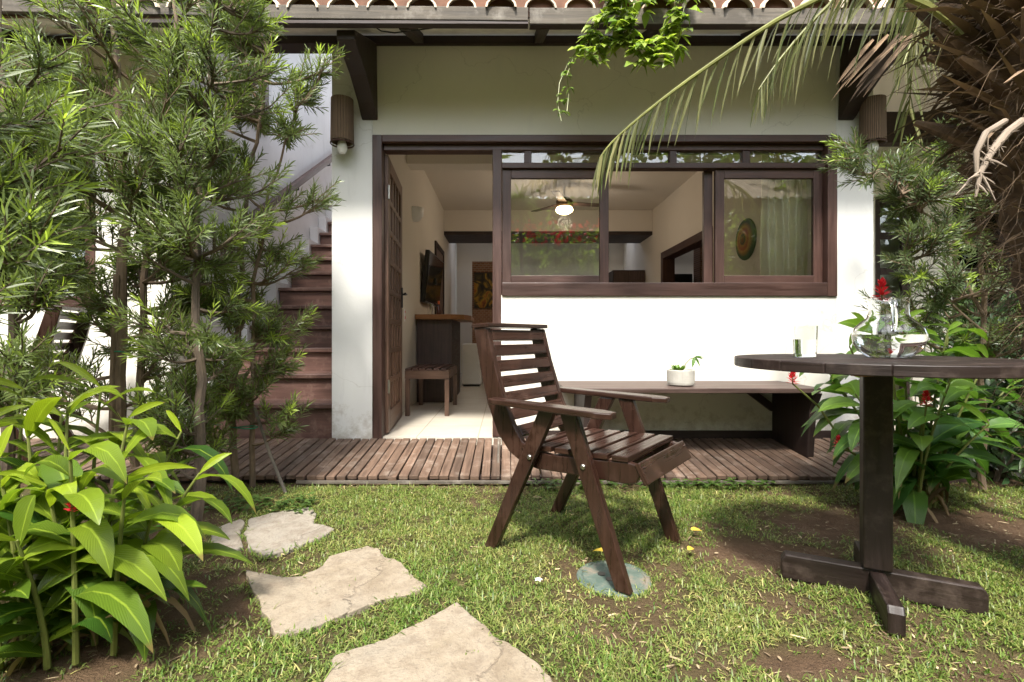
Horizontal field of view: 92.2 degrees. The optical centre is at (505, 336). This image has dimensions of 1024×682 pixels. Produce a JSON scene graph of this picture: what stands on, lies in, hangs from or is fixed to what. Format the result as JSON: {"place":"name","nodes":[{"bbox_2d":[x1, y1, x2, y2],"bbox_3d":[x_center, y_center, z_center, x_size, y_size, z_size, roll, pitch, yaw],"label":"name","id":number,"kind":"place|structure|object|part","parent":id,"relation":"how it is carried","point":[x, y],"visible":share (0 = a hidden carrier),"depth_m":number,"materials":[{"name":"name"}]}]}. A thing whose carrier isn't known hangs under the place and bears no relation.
{"place":"outdoors","nodes":[
{"label":"outdoors","id":0,"kind":"place"},
{"bbox_2d":[0,457,1023,681],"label":"ground","id":1,"kind":"structure","parent":0,"point":[101,663],"depth_m":1.60,"materials":[{"name":"green plant"}]},
{"bbox_2d":[0,0,130,470],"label":"podocarpus shrub","id":2,"kind":"object","parent":1,"relation":"on","point":[14,352],"visible":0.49,"depth_m":2.00,"materials":[{"name":"green plant"}]},
{"bbox_2d":[0,18,141,343],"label":"podocarpus shrub","id":3,"kind":"object","parent":1,"relation":"on","point":[19,224],"visible":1,"depth_m":1.47,"materials":[{"name":"green plant"}]},
{"bbox_2d":[0,361,255,677],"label":"ginger plant","id":4,"kind":"object","parent":1,"relation":"on","point":[67,576],"visible":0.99,"depth_m":1.30,"materials":[{"name":"green plant"}]},
{"bbox_2d":[0,0,259,502],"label":"podocarpus shrub","id":5,"kind":"object","parent":1,"relation":"on","point":[142,279],"visible":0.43,"depth_m":2.40,"materials":[{"name":"green plant"}]},
{"bbox_2d":[108,274,119,440],"bbox_3d":[-1.906,0.184,2.400,0.055,0.970,0.027,0,0,0],"label":"stake","id":6,"kind":"object","parent":5,"relation":"attached to","point":[116,293],"visible":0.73,"depth_m":2.39,"materials":[{"name":"brown wood"}]},
{"bbox_2d":[0,46,331,438],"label":"neighbouring house","id":7,"kind":"structure","parent":1,"relation":"on","point":[314,152],"depth_m":4.42,"materials":[{"name":"white paint"}]},
{"bbox_2d":[0,145,84,295],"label":"window pane","id":8,"kind":"structure","parent":7,"relation":"in","point":[19,145],"depth_m":3.64,"materials":[{"name":"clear glass"}]},
{"bbox_2d":[0,135,95,306],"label":"window frame","id":9,"kind":"structure","parent":7,"relation":"in","point":[92,253],"depth_m":3.58,"materials":[{"name":"brown wood"}]},
{"bbox_2d":[230,57,268,133],"bbox_3d":[-2.424,-2.475,4.690,0.028,0.850,0.680,0,0,0],"label":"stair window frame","id":10,"kind":"structure","parent":7,"relation":"in","point":[266,98],"depth_m":4.95,"materials":[{"name":"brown wood"}]},
{"bbox_2d":[85,0,303,521],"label":"podocarpus shrub","id":11,"kind":"object","parent":1,"relation":"on","point":[188,220],"visible":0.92,"depth_m":2.19,"materials":[{"name":"green plant"}]},
{"bbox_2d":[211,519,244,550],"bbox_3d":[-1.173,0.864,2.083,0.126,0.050,0.369,0,0,-27],"label":"flagstone","id":12,"kind":"object","parent":1,"relation":"on","point":[229,529],"visible":0.46,"depth_m":2.07,"materials":[{"name":"grey stone"}]},
{"bbox_2d":[152,0,350,488],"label":"podocarpus shrub","id":13,"kind":"object","parent":1,"relation":"on","point":[275,365],"visible":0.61,"depth_m":2.71,"materials":[{"name":"green plant"}]},
{"bbox_2d":[179,154,331,439],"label":"staircase","id":14,"kind":"structure","parent":1,"relation":"on","point":[311,380],"depth_m":4.52,"materials":[{"name":"brown wood"}]},
{"bbox_2d":[253,407,286,493],"bbox_3d":[-1.283,0.624,2.703,0.255,0.463,0.037,0,0,23],"label":"stake","id":15,"kind":"object","parent":1,"relation":"on","point":[270,453],"visible":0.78,"depth_m":2.71,"materials":[{"name":"grey wood"}]},
{"bbox_2d":[243,507,333,558],"bbox_3d":[-0.964,0.864,2.162,0.337,0.050,0.481,0,0,-37],"label":"flagstone","id":16,"kind":"object","parent":1,"relation":"on","point":[284,529],"visible":0.69,"depth_m":2.12,"materials":[{"name":"grey stone"}]},
{"bbox_2d":[246,546,426,638],"bbox_3d":[-0.596,0.864,1.709,0.483,0.050,0.507,0,0,-37],"label":"flagstone","id":17,"kind":"object","parent":1,"relation":"on","point":[301,605],"visible":0.69,"depth_m":1.63,"materials":[{"name":"stone"}]},
{"bbox_2d":[324,602,551,681],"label":"flagstone","id":18,"kind":"object","parent":1,"relation":"on","point":[431,649],"visible":0.98,"depth_m":1.28,"materials":[{"name":"stone"}]},
{"bbox_2d":[2,0,955,444],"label":"bungalow","id":19,"kind":"object","parent":1,"relation":"on","point":[472,144],"visible":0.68,"depth_m":3.59,"materials":[{"name":"white paint"}]},
{"bbox_2d":[330,94,353,153],"bbox_3d":[-1.155,-1.482,3.490,0.168,0.385,0.168,0,0,-45],"label":"wall lamp","id":20,"kind":"object","parent":19,"relation":"attached to","point":[342,125],"visible":1,"depth_m":3.43,"materials":[{"name":"wood"}]},
{"bbox_2d":[385,155,406,432],"bbox_3d":[-0.897,-0.315,4.071,0.094,2.080,0.815,0,0,-5],"label":"door","id":21,"kind":"structure","parent":19,"relation":"in","point":[394,293],"depth_m":3.94,"materials":[{"name":"brown wood"}]},
{"bbox_2d":[412,206,423,221],"bbox_3d":[-0.985,-1.315,5.360,0.200,0.150,0.200,0,0,0],"label":"wall light","id":22,"kind":"object","parent":19,"relation":"attached to","point":[417,213],"visible":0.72,"depth_m":5.29,"materials":[{"name":"white ceramic"}]},
{"bbox_2d":[405,364,456,415],"bbox_3d":[-0.725,0.517,4.940,0.410,0.440,0.800,0,0,0],"label":"slatted stool","id":23,"kind":"object","parent":19,"relation":"on","point":[421,372],"visible":1,"depth_m":4.55,"materials":[{"name":"brown wood"}]},
{"bbox_2d":[420,250,443,306],"bbox_3d":[-0.929,-0.710,6.280,0.126,0.621,0.980,0,0,3],"label":"television","id":24,"kind":"object","parent":19,"relation":"attached to","point":[432,278],"visible":0.84,"depth_m":6.06,"materials":[{"name":"black plastic"}]},
{"bbox_2d":[437,248,442,313],"bbox_3d":[-0.993,-0.271,7.420,0.011,2.016,0.798,0,0,0],"label":"inner door","id":25,"kind":"structure","parent":19,"relation":"in","point":[439,255],"depth_m":7.63,"materials":[{"name":"brown wood"}]},
{"bbox_2d":[415,314,473,401],"bbox_3d":[-0.698,0.248,6.025,0.595,0.978,1.250,0,0,0],"label":"counter","id":26,"kind":"object","parent":19,"relation":"on","point":[438,338],"visible":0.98,"depth_m":5.50,"materials":[{"name":"brown wood"}]},
{"bbox_2d":[428,303,433,313],"bbox_3d":[-0.850,-0.308,5.600,0.068,0.130,0.067,0,0,0],"label":"drinking glass","id":27,"kind":"object","parent":26,"relation":"on","point":[430,308],"visible":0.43,"depth_m":5.57,"materials":[{"name":"white"}]},
{"bbox_2d":[436,301,440,313],"bbox_3d":[-0.760,-0.323,5.620,0.050,0.160,0.049,0,0,0],"label":"sauce bottle","id":28,"kind":"object","parent":26,"relation":"on","point":[438,309],"visible":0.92,"depth_m":5.61,"materials":[{"name":"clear glass"}]},
{"bbox_2d":[462,343,481,385],"bbox_3d":[-0.500,0.423,7.478,0.280,0.627,0.485,0,0,0],"label":"mini fridge","id":29,"kind":"object","parent":19,"relation":"on","point":[471,373],"visible":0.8,"depth_m":7.24,"materials":[{"name":"white metal"}]},
{"bbox_3d":[-0.500,0.411,7.266,0.280,0.592,0.061,0,0,0],"label":"door","id":30,"kind":"part","parent":29,"relation":"part of","materials":[{"name":"white metal"}]},
{"bbox_2d":[474,272,492,307],"bbox_3d":[-0.310,-0.830,8.873,0.520,0.640,0.045,0,0,0],"label":"painting","id":31,"kind":"object","parent":19,"relation":"attached to","point":[483,289],"visible":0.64,"depth_m":8.85,"materials":[{"name":"paint"}]},
{"bbox_2d":[531,183,598,214],"bbox_3d":[0.865,-1.842,6.550,1.006,0.414,1.035,0,0,0],"label":"ceiling fan","id":32,"kind":"object","parent":19,"relation":"hanging from","point":[563,204],"visible":0.94,"depth_m":6.54,"materials":[{"name":"brown wood"}]},
{"bbox_2d":[609,270,644,282],"bbox_3d":[2.110,-0.197,8.797,0.540,1.867,0.805,0,0,0],"label":"table","id":33,"kind":"object","parent":19,"relation":"on","point":[626,276],"visible":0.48,"depth_m":8.39,"materials":[{"name":"brown wood"}]},
{"bbox_3d":[1.980,-0.211,8.406,0.260,1.797,0.023,0,0,0],"label":"door","id":34,"kind":"part","parent":33,"relation":"part of","materials":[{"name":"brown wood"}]},
{"bbox_3d":[2.244,-0.211,8.406,0.261,1.797,0.023,0,0,0],"label":"door","id":35,"kind":"part","parent":33,"relation":"part of","materials":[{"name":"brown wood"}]},
{"bbox_2d":[553,0,701,120],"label":"climbing vine","id":36,"kind":"object","parent":19,"relation":"attached to","point":[620,27],"visible":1,"depth_m":2.84,"materials":[{"name":"green plant"}]},
{"bbox_2d":[502,151,824,170],"bbox_3d":[1.157,-1.298,3.648,2.365,0.133,0.080,0,0,0],"label":"window","id":37,"kind":"structure","parent":19,"relation":"in","point":[672,165],"depth_m":3.61,"materials":[{"name":"brown wood"}]},
{"bbox_2d":[736,218,756,259],"bbox_3d":[2.363,-0.960,4.890,0.050,0.410,0.410,0,0,0],"label":"wall plate ornament","id":38,"kind":"object","parent":19,"relation":"attached to","point":[746,236],"depth_m":4.83,"materials":[{"name":"ceramic"}]},
{"bbox_2d":[760,155,807,274],"bbox_3d":[1.155,-0.428,3.815,2.410,2.156,0.095,0,0,0],"label":"curtain","id":39,"kind":"object","parent":19,"relation":"hanging from","point":[783,236],"visible":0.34,"depth_m":3.81,"materials":[{"name":"fabric"}]},
{"bbox_2d":[859,94,887,153],"bbox_3d":[2.600,-1.482,3.490,0.168,0.385,0.168,0,0,-45],"label":"wall lamp","id":40,"kind":"object","parent":19,"relation":"attached to","point":[872,121],"visible":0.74,"depth_m":3.43,"materials":[{"name":"wood"}]},
{"bbox_2d":[185,477,776,513],"bbox_3d":[-0.028,0.823,2.620,3.185,0.038,0.362,0,0,-8],"label":"ground cover","id":41,"kind":"object","parent":1,"relation":"on","point":[304,504],"visible":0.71,"depth_m":2.54,"materials":[{"name":"green plant"}]},
{"bbox_2d":[15,437,967,483],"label":"wooden deck","id":42,"kind":"structure","parent":1,"relation":"on","point":[364,461],"depth_m":3.07,"materials":[{"name":"brown wood"}]},
{"bbox_2d":[0,305,92,460],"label":"garden armchair","id":43,"kind":"object","parent":42,"relation":"on","point":[48,322],"visible":0.26,"depth_m":3.11,"materials":[{"name":"brown wood"}]},
{"bbox_2d":[558,381,821,456],"bbox_3d":[1.177,0.550,3.322,1.615,0.452,0.525,0,0,0],"label":"wall bench","id":44,"kind":"object","parent":42,"relation":"on","point":[790,406],"depth_m":3.24,"materials":[{"name":"brown wood"}]},
{"bbox_2d":[667,356,703,385],"bbox_3d":[1.168,0.225,3.247,0.207,0.196,0.174,0,0,-24],"label":"potted plant","id":45,"kind":"object","parent":44,"relation":"on","point":[677,375],"visible":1,"depth_m":3.18,"materials":[{"name":"green plant"}]},
{"bbox_2d":[5,484,1023,681],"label":"leaf litter","id":46,"kind":"object","parent":1,"relation":"on","point":[697,665],"visible":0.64,"depth_m":1.59,"materials":[{"name":"brown plant"}]},
{"bbox_2d":[472,323,690,594],"bbox_3d":[0.302,0.397,2.027,0.771,0.906,0.606,0,0,38],"label":"garden armchair","id":47,"kind":"object","parent":1,"relation":"on","point":[636,452],"visible":0.99,"depth_m":1.95,"materials":[{"name":"brown wood"}]},
{"bbox_2d":[577,560,650,597],"bbox_3d":[0.385,0.865,1.754,0.260,0.032,0.260,0,0,0],"label":"inspection cover","id":48,"kind":"object","parent":1,"relation":"on","point":[598,572],"visible":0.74,"depth_m":1.74,"materials":[{"name":"paint"}]},
{"bbox_2d":[591,0,1023,493],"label":"palm tree","id":49,"kind":"object","parent":1,"relation":"on","point":[979,44],"visible":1,"depth_m":1.69,"materials":[{"name":"green plant"}]},
{"bbox_2d":[734,354,1023,636],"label":"round table","id":50,"kind":"object","parent":1,"relation":"on","point":[880,577],"visible":0.96,"depth_m":1.59,"materials":[{"name":"brown wood"}]},
{"bbox_2d":[792,326,817,357],"bbox_3d":[1.033,0.018,1.700,0.076,0.108,0.076,0,0,0],"label":"water glass","id":51,"kind":"object","parent":50,"relation":"on","point":[804,341],"visible":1,"depth_m":1.67,"materials":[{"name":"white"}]},
{"bbox_2d":[851,296,928,357],"bbox_3d":[1.290,-0.028,1.656,0.207,0.201,0.215,0,0,0],"label":"water pitcher","id":52,"kind":"object","parent":50,"relation":"on","point":[889,327],"visible":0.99,"depth_m":1.60,"materials":[{"name":"clear glass"}]},
{"bbox_2d":[786,277,1023,524],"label":"ginger plant","id":53,"kind":"object","parent":1,"relation":"on","point":[918,460],"visible":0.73,"depth_m":2.39,"materials":[{"name":"green plant"}]},
{"bbox_2d":[814,113,1023,490],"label":"podocarpus shrub","id":54,"kind":"object","parent":1,"relation":"on","point":[907,182],"visible":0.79,"depth_m":2.64,"materials":[{"name":"green plant"}]},
{"bbox_2d":[873,30,1023,477],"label":"side annexe","id":55,"kind":"structure","parent":1,"relation":"on","point":[878,236],"depth_m":4.60,"materials":[{"name":"white paint"}]},
{"bbox_2d":[875,197,909,414],"bbox_3d":[3.625,-0.279,4.650,0.347,2.058,0.040,0,0,0],"label":"glazed door","id":56,"kind":"structure","parent":55,"relation":"in","point":[879,236],"depth_m":4.63,"materials":[{"name":"brown wood"}]},
{"bbox_2d":[952,197,1005,409],"bbox_3d":[4.436,-0.279,4.650,0.529,2.058,0.040,0,0,0],"label":"glazed door","id":57,"kind":"structure","parent":55,"relation":"in","point":[974,265],"depth_m":4.65,"materials":[{"name":"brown wood"}]},
{"bbox_2d":[1006,250,1022,318],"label":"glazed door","id":58,"kind":"structure","parent":55,"relation":"in","point":[1010,259],"depth_m":4.63,"materials":[{"name":"brown wood"}]},
{"bbox_2d":[909,306,1023,488],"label":"dark bush","id":59,"kind":"object","parent":1,"relation":"on","point":[1007,459],"visible":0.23,"depth_m":2.90,"materials":[{"name":"green plant"}]},
{"bbox_2d":[932,276,1023,457],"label":"garden bush","id":60,"kind":"object","parent":1,"relation":"on","point":[991,310],"visible":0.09,"depth_m":3.41,"materials":[{"name":"green plant"}]},
{"bbox_2d":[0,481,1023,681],"bbox_3d":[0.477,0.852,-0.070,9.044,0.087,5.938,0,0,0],"label":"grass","id":61,"kind":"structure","parent":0,"point":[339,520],"depth_m":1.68,"materials":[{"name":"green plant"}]},
{"bbox_2d":[675,274,691,282],"bbox_3d":[2.950,-0.181,8.988,0.700,1.837,0.625,0,0,0],"label":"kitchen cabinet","id":62,"kind":"object","parent":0,"point":[683,278],"visible":0.07,"depth_m":8.70,"materials":[{"name":"wood"}]}
]}

